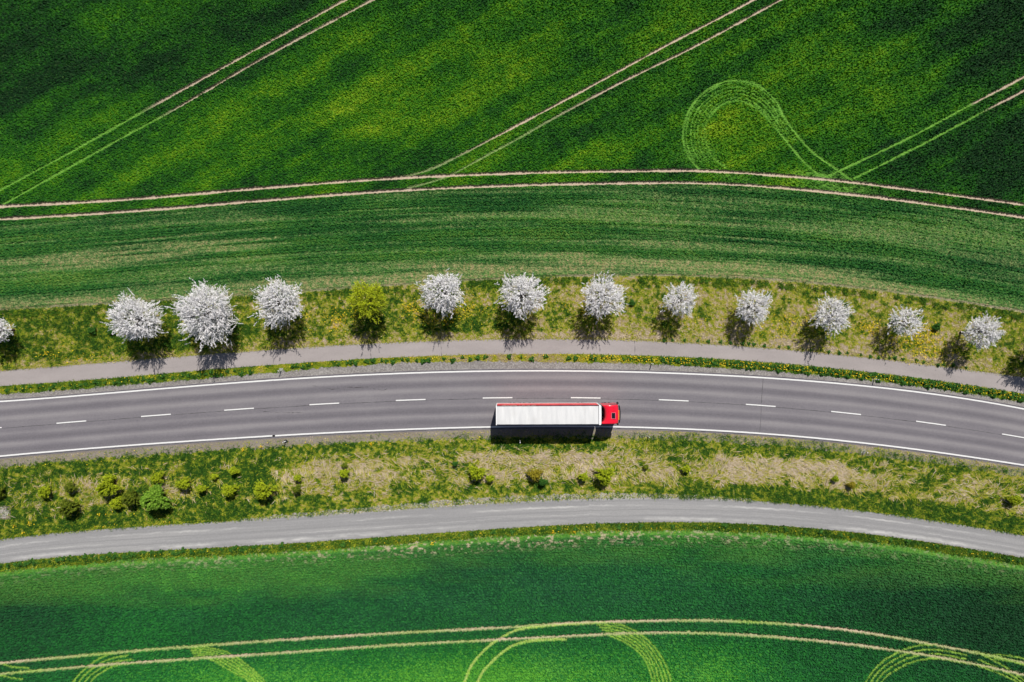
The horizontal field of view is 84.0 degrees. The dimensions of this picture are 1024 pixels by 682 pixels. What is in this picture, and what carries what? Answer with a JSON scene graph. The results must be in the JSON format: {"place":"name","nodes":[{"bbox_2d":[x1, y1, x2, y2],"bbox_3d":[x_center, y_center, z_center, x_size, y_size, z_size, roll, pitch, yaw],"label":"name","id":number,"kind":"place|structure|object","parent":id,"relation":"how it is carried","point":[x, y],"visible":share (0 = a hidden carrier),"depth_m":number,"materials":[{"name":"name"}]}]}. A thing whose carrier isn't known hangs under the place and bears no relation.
{"place":"outdoors","nodes":[
{"label":"outdoors","id":0,"kind":"place"},
{"bbox_2d":[0,354,1019,400],"bbox_3d":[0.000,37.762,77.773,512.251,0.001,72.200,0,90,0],"label":"path margin","id":1,"kind":"object","parent":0,"point":[323,363],"visible":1,"depth_m":77.77,"materials":[{"name":"green plant"}]},
{"bbox_2d":[0,522,1022,570],"bbox_3d":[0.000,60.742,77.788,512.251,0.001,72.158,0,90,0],"label":"track margin","id":2,"kind":"object","parent":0,"point":[540,534],"visible":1,"depth_m":77.79,"materials":[{"name":"green plant"}]},
{"bbox_2d":[32,559,38,565],"bbox_3d":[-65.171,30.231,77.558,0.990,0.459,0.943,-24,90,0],"label":"weed clump","id":3,"kind":"object","parent":2,"relation":"on","point":[34,563],"visible":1,"depth_m":77.58,"materials":[{"name":"green plant"}]},
{"bbox_2d":[112,552,119,558],"bbox_3d":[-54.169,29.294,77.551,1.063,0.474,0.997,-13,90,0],"label":"weed clump","id":4,"kind":"object","parent":2,"relation":"on","point":[114,556],"visible":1,"depth_m":77.56,"materials":[{"name":"green plant"}]},
{"bbox_2d":[0,336,1023,573],"bbox_3d":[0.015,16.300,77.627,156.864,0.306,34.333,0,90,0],"label":"grass","id":5,"kind":"structure","parent":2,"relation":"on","point":[901,541],"depth_m":77.70,"materials":[{"name":"green plant"}]},
{"bbox_2d":[0,368,1023,467],"bbox_3d":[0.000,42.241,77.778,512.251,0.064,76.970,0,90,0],"label":"road","id":6,"kind":"structure","parent":0,"point":[935,423],"depth_m":77.75,"materials":[{"name":"grey asphalt"}]},
{"bbox_2d":[496,402,620,424],"bbox_3d":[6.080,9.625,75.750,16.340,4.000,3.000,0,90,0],"label":"articulated truck","id":7,"kind":"object","parent":6,"relation":"on","point":[577,413],"visible":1,"depth_m":73.79,"materials":[{"name":"white paint"}]},
{"bbox_2d":[0,498,1023,563],"bbox_3d":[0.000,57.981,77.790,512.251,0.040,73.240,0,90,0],"label":"gravel track","id":8,"kind":"structure","parent":0,"point":[378,524],"depth_m":77.77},
{"bbox_2d":[240,492,748,520],"bbox_3d":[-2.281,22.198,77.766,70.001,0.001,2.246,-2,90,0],"label":"gravel margin","id":9,"kind":"object","parent":8,"relation":"on","point":[473,500],"visible":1,"depth_m":77.77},
{"bbox_2d":[0,429,1023,539],"bbox_3d":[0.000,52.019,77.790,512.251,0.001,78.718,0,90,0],"label":"verge","id":10,"kind":"structure","parent":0,"point":[992,473],"depth_m":77.79,"materials":[{"name":"green plant"}]},
{"bbox_2d":[0,486,5,496],"bbox_3d":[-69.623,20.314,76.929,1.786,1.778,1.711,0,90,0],"label":"bush","id":11,"kind":"object","parent":10,"relation":"on","point":[2,489],"visible":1,"depth_m":77.15,"materials":[{"name":"green plant"}]},
{"bbox_2d":[0,506,10,518],"bbox_3d":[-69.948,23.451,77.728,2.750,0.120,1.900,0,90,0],"label":"stone slope paving","id":12,"kind":"structure","parent":10,"relation":"on","point":[2,516],"depth_m":77.74,"materials":[{"name":"grey stone"}]},
{"bbox_2d":[36,483,50,497],"bbox_3d":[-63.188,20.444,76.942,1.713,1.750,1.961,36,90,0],"label":"bush","id":13,"kind":"object","parent":10,"relation":"on","point":[44,491],"visible":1,"depth_m":76.68,"materials":[{"name":"green plant"}]},
{"bbox_2d":[57,498,81,516],"bbox_3d":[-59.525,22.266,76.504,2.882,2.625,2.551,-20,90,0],"label":"bush","id":14,"kind":"object","parent":10,"relation":"on","point":[67,507],"visible":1,"depth_m":76.13,"materials":[{"name":"green plant"}]},
{"bbox_2d":[63,482,78,491],"bbox_3d":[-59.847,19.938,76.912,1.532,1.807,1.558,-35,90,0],"label":"bush","id":15,"kind":"object","parent":10,"relation":"on","point":[69,487],"visible":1,"depth_m":76.69,"materials":[{"name":"green plant"}]},
{"bbox_2d":[102,473,116,481],"bbox_3d":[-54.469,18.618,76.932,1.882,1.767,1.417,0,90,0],"label":"bush","id":16,"kind":"object","parent":10,"relation":"on","point":[108,476],"visible":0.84,"depth_m":76.69,"materials":[{"name":"green plant"}]},
{"bbox_2d":[95,472,125,496],"bbox_3d":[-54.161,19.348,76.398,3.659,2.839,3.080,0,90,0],"label":"bush","id":17,"kind":"object","parent":10,"relation":"on","point":[108,487],"visible":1,"depth_m":75.95,"materials":[{"name":"green plant"}]},
{"bbox_2d":[108,495,123,508],"bbox_3d":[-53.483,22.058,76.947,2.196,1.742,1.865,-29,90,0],"label":"bush","id":18,"kind":"object","parent":10,"relation":"on","point":[116,502],"visible":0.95,"depth_m":76.67,"materials":[{"name":"green plant"}]},
{"bbox_2d":[121,489,140,505],"bbox_3d":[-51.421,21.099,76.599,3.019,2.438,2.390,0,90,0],"label":"bush","id":19,"kind":"object","parent":10,"relation":"on","point":[129,498],"visible":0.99,"depth_m":76.19,"materials":[{"name":"green plant"}]},
{"bbox_2d":[139,483,173,511],"bbox_3d":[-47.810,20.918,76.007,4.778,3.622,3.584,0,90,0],"label":"bush","id":20,"kind":"object","parent":10,"relation":"on","point":[153,497],"visible":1,"depth_m":75.48,"materials":[{"name":"green plant"}]},
{"bbox_2d":[149,470,164,483],"bbox_3d":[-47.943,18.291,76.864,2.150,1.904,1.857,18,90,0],"label":"bush","id":21,"kind":"object","parent":10,"relation":"on","point":[157,477],"visible":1,"depth_m":76.59,"materials":[{"name":"green plant"}]},
{"bbox_2d":[174,477,190,489],"bbox_3d":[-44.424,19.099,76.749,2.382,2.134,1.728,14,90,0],"label":"bush","id":22,"kind":"object","parent":10,"relation":"on","point":[183,483],"visible":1,"depth_m":76.41,"materials":[{"name":"green plant"}]},
{"bbox_2d":[195,485,207,492],"bbox_3d":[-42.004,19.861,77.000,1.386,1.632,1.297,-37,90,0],"label":"bush","id":23,"kind":"object","parent":10,"relation":"on","point":[200,488],"visible":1,"depth_m":76.71,"materials":[{"name":"green plant"}]},
{"bbox_2d":[210,473,218,478],"bbox_3d":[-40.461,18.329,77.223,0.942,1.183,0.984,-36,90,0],"label":"bush","id":24,"kind":"object","parent":10,"relation":"on","point":[213,476],"visible":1,"depth_m":77.03,"materials":[{"name":"green plant"}]},
{"bbox_2d":[221,483,238,496],"bbox_3d":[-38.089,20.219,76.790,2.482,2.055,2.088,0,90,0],"label":"bush","id":25,"kind":"object","parent":10,"relation":"on","point":[228,490],"visible":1,"depth_m":76.50,"materials":[{"name":"green plant"}]},
{"bbox_2d":[229,466,239,474],"bbox_3d":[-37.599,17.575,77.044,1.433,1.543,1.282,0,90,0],"label":"bush","id":26,"kind":"object","parent":10,"relation":"on","point":[233,470],"visible":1,"depth_m":76.80,"materials":[{"name":"green plant"}]},
{"bbox_2d":[252,478,278,500],"bbox_3d":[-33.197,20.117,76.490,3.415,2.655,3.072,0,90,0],"label":"bush","id":27,"kind":"object","parent":10,"relation":"on","point":[261,490],"visible":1,"depth_m":76.14,"materials":[{"name":"green plant"}]},
{"bbox_2d":[291,484,301,493],"bbox_3d":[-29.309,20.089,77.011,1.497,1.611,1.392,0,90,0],"label":"bush","id":28,"kind":"object","parent":10,"relation":"on","point":[296,488],"visible":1,"depth_m":76.83,"materials":[{"name":"green plant"}]},
{"bbox_2d":[293,474,301,481],"bbox_3d":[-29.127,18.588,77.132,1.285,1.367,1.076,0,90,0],"label":"bush","id":29,"kind":"object","parent":10,"relation":"on","point":[297,477],"visible":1,"depth_m":76.94,"materials":[{"name":"green plant"}]},
{"bbox_2d":[339,469,350,477],"bbox_3d":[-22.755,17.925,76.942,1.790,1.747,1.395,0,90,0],"label":"bush","id":30,"kind":"object","parent":10,"relation":"on","point":[343,473],"visible":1,"depth_m":76.59,"materials":[{"name":"green plant"}]},
{"bbox_2d":[341,462,348,467],"bbox_3d":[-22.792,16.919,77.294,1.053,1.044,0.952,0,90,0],"label":"bush","id":31,"kind":"object","parent":10,"relation":"on","point":[343,465],"visible":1,"depth_m":77.16,"materials":[{"name":"green plant"}]},
{"bbox_2d":[468,464,489,480],"bbox_3d":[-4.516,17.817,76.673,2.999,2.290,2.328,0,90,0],"label":"bush","id":32,"kind":"object","parent":10,"relation":"on","point":[476,473],"visible":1,"depth_m":76.36,"materials":[{"name":"green plant"}]},
{"bbox_2d":[486,474,494,482],"bbox_3d":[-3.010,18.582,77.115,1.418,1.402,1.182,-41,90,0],"label":"bush","id":33,"kind":"object","parent":10,"relation":"on","point":[489,478],"visible":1,"depth_m":76.85,"materials":[{"name":"green plant"}]},
{"bbox_2d":[0,442,1023,524],"bbox_3d":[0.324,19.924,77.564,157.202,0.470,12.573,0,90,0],"label":"dry grass","id":34,"kind":"structure","parent":10,"relation":"on","point":[741,468],"depth_m":77.64,"materials":[{"name":"beige plant"}]},
{"bbox_2d":[526,468,543,481],"bbox_3d":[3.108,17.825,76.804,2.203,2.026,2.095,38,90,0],"label":"bush","id":35,"kind":"object","parent":10,"relation":"on","point":[534,475],"visible":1,"depth_m":76.60,"materials":[{"name":"yellow plant"}]},
{"bbox_2d":[539,477,548,485],"bbox_3d":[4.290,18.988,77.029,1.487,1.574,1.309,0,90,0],"label":"bush","id":36,"kind":"object","parent":10,"relation":"on","point":[542,482],"visible":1,"depth_m":76.72,"materials":[{"name":"green plant"}]},
{"bbox_2d":[577,472,587,481],"bbox_3d":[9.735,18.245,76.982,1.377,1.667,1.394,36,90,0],"label":"bush","id":37,"kind":"object","parent":10,"relation":"on","point":[584,477],"visible":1,"depth_m":76.64,"materials":[{"name":"green plant"}]},
{"bbox_2d":[593,467,614,485],"bbox_3d":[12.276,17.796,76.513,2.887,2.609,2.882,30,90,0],"label":"bush","id":38,"kind":"object","parent":10,"relation":"on","point":[605,475],"visible":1,"depth_m":76.13,"materials":[{"name":"green plant"}]},
{"bbox_2d":[680,465,690,472],"bbox_3d":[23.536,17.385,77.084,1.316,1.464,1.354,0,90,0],"label":"bush","id":39,"kind":"object","parent":10,"relation":"on","point":[686,469],"visible":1,"depth_m":76.87,"materials":[{"name":"green plant"}]},
{"bbox_2d":[831,475,838,481],"bbox_3d":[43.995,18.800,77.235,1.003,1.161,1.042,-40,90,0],"label":"bush","id":40,"kind":"object","parent":10,"relation":"on","point":[835,478],"visible":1,"depth_m":77.09,"materials":[{"name":"green plant"}]},
{"bbox_2d":[845,481,855,488],"bbox_3d":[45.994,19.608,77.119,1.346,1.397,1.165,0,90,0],"label":"bush","id":41,"kind":"object","parent":10,"relation":"on","point":[851,485],"visible":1,"depth_m":76.94,"materials":[{"name":"green plant"}]},
{"bbox_2d":[1002,494,1022,506],"bbox_3d":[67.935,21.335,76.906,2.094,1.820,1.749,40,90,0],"label":"bush","id":42,"kind":"object","parent":10,"relation":"on","point":[1014,500],"visible":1,"depth_m":76.65,"materials":[{"name":"green plant"}]},
{"bbox_2d":[0,274,1023,376],"bbox_3d":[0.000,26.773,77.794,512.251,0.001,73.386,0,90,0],"label":"verge","id":43,"kind":"structure","parent":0,"point":[700,325],"depth_m":77.79,"materials":[{"name":"green plant"}]},
{"bbox_2d":[0,318,14,342],"bbox_3d":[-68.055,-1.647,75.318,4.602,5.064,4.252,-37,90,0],"label":"blossom tree","id":44,"kind":"object","parent":43,"relation":"on","point":[3,327],"visible":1,"depth_m":75.17,"materials":[{"name":"white plant"}]},
{"bbox_2d":[87,325,96,334],"bbox_3d":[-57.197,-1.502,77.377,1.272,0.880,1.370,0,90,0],"label":"shrub","id":45,"kind":"object","parent":43,"relation":"on","point":[91,330],"visible":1,"depth_m":77.22,"materials":[{"name":"green plant"}]},
{"bbox_2d":[108,327,115,335],"bbox_3d":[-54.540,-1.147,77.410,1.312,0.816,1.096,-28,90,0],"label":"shrub","id":46,"kind":"object","parent":43,"relation":"on","point":[110,332],"visible":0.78,"depth_m":77.28,"materials":[{"name":"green plant"}]},
{"bbox_2d":[102,288,168,342],"bbox_3d":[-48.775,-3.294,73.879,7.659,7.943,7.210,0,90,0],"label":"blossom tree","id":47,"kind":"object","parent":43,"relation":"on","point":[142,322],"visible":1,"depth_m":73.05,"materials":[{"name":"white blossom petals"},{"name":"bark"}]},
{"bbox_2d":[164,278,243,350],"bbox_3d":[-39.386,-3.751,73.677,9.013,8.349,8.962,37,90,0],"label":"blossom tree","id":48,"kind":"object","parent":43,"relation":"on","point":[198,301],"visible":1,"depth_m":72.55,"materials":[{"name":"white blossom petals"},{"name":"bark"}]},
{"bbox_2d":[247,274,303,331],"bbox_3d":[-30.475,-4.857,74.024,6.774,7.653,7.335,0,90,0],"label":"blossom tree","id":49,"kind":"object","parent":43,"relation":"on","point":[270,293],"visible":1,"depth_m":73.20,"materials":[{"name":"white plant"}]},
{"bbox_2d":[346,279,388,323],"bbox_3d":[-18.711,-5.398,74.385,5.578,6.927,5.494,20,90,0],"label":"leafy tree","id":50,"kind":"object","parent":43,"relation":"on","point":[362,304],"visible":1,"depth_m":73.05,"materials":[{"name":"green plant"}]},
{"bbox_2d":[416,270,464,318],"bbox_3d":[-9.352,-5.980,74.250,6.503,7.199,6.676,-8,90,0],"label":"blossom tree","id":51,"kind":"object","parent":43,"relation":"on","point":[448,287],"visible":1,"depth_m":73.13,"materials":[{"name":"white plant"}]},
{"bbox_2d":[12,295,1020,560],"bbox_3d":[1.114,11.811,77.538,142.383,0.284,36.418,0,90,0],"label":"yellow flowers","id":52,"kind":"object","parent":43,"relation":"on","point":[628,359],"visible":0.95,"depth_m":77.53,"materials":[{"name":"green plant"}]},
{"bbox_2d":[494,272,549,319],"bbox_3d":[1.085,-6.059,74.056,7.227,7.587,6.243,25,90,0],"label":"blossom tree","id":53,"kind":"object","parent":43,"relation":"on","point":[526,287],"visible":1,"depth_m":73.02,"materials":[{"name":"white plant"}]},
{"bbox_2d":[578,271,628,323],"bbox_3d":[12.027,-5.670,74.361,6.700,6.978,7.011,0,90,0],"label":"blossom tree","id":54,"kind":"object","parent":43,"relation":"on","point":[615,297],"visible":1,"depth_m":73.17,"materials":[{"name":"white plant"}]},
{"bbox_2d":[628,298,635,305],"bbox_3d":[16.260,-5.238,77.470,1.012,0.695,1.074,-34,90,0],"label":"shrub","id":55,"kind":"object","parent":43,"relation":"on","point":[632,302],"visible":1,"depth_m":77.36,"materials":[{"name":"green plant"}]},
{"bbox_2d":[660,282,698,317],"bbox_3d":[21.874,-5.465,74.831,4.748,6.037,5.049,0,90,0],"label":"blossom tree","id":56,"kind":"object","parent":43,"relation":"on","point":[679,300],"visible":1,"depth_m":74.06,"materials":[{"name":"white plant"}]},
{"bbox_2d":[734,287,772,328],"bbox_3d":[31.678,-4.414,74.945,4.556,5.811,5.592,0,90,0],"label":"blossom tree","id":57,"kind":"object","parent":43,"relation":"on","point":[761,312],"visible":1,"depth_m":74.18,"materials":[{"name":"white plant"}]},
{"bbox_2d":[810,292,855,337],"bbox_3d":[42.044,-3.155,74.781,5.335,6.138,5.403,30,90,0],"label":"blossom tree","id":58,"kind":"object","parent":43,"relation":"on","point":[836,303],"visible":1,"depth_m":74.02,"materials":[{"name":"white plant"}]},
{"bbox_2d":[887,305,928,339],"bbox_3d":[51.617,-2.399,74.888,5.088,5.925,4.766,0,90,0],"label":"blossom tree","id":59,"kind":"object","parent":43,"relation":"on","point":[904,323],"visible":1,"depth_m":74.39,"materials":[{"name":"white plant"}]},
{"bbox_2d":[931,322,940,330],"bbox_3d":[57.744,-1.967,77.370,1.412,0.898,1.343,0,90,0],"label":"shrub","id":60,"kind":"object","parent":43,"relation":"on","point":[936,327],"visible":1,"depth_m":77.26,"materials":[{"name":"green plant"}]},
{"bbox_2d":[959,309,1006,349],"bbox_3d":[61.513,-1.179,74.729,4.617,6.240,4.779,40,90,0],"label":"blossom tree","id":61,"kind":"object","parent":43,"relation":"on","point":[992,325],"visible":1,"depth_m":73.66,"materials":[{"name":"white plant"}]},
{"bbox_2d":[0,339,1023,392],"bbox_3d":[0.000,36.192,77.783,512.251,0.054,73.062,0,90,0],"label":"cycle path","id":62,"kind":"structure","parent":0,"point":[90,371],"depth_m":77.76,"materials":[{"name":"grey asphalt"}]},
{"bbox_2d":[0,429,1023,476],"bbox_3d":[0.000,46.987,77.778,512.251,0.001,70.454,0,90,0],"label":"dirt shoulder","id":63,"kind":"object","parent":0,"point":[332,440],"visible":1,"depth_m":77.78},
{"bbox_2d":[0,360,1023,406],"bbox_3d":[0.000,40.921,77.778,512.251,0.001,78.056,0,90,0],"label":"gravel shoulder","id":64,"kind":"object","parent":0,"point":[415,366],"visible":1,"depth_m":77.78},
{"label":"ground","id":65,"kind":"structure","parent":0,"visible":0},
{"bbox_2d":[0,0,1023,312],"bbox_3d":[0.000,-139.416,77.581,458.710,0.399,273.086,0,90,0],"label":"wheat crop","id":66,"kind":"object","parent":65,"relation":"on","point":[154,150],"visible":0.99,"depth_m":77.57,"materials":[{"name":"green plant"}]},
{"bbox_2d":[0,529,1023,681],"bbox_3d":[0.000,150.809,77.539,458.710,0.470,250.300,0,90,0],"label":"leafy crop","id":67,"kind":"object","parent":65,"relation":"on","point":[663,606],"visible":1,"depth_m":77.52,"materials":[{"name":"green plant"}]}
]}

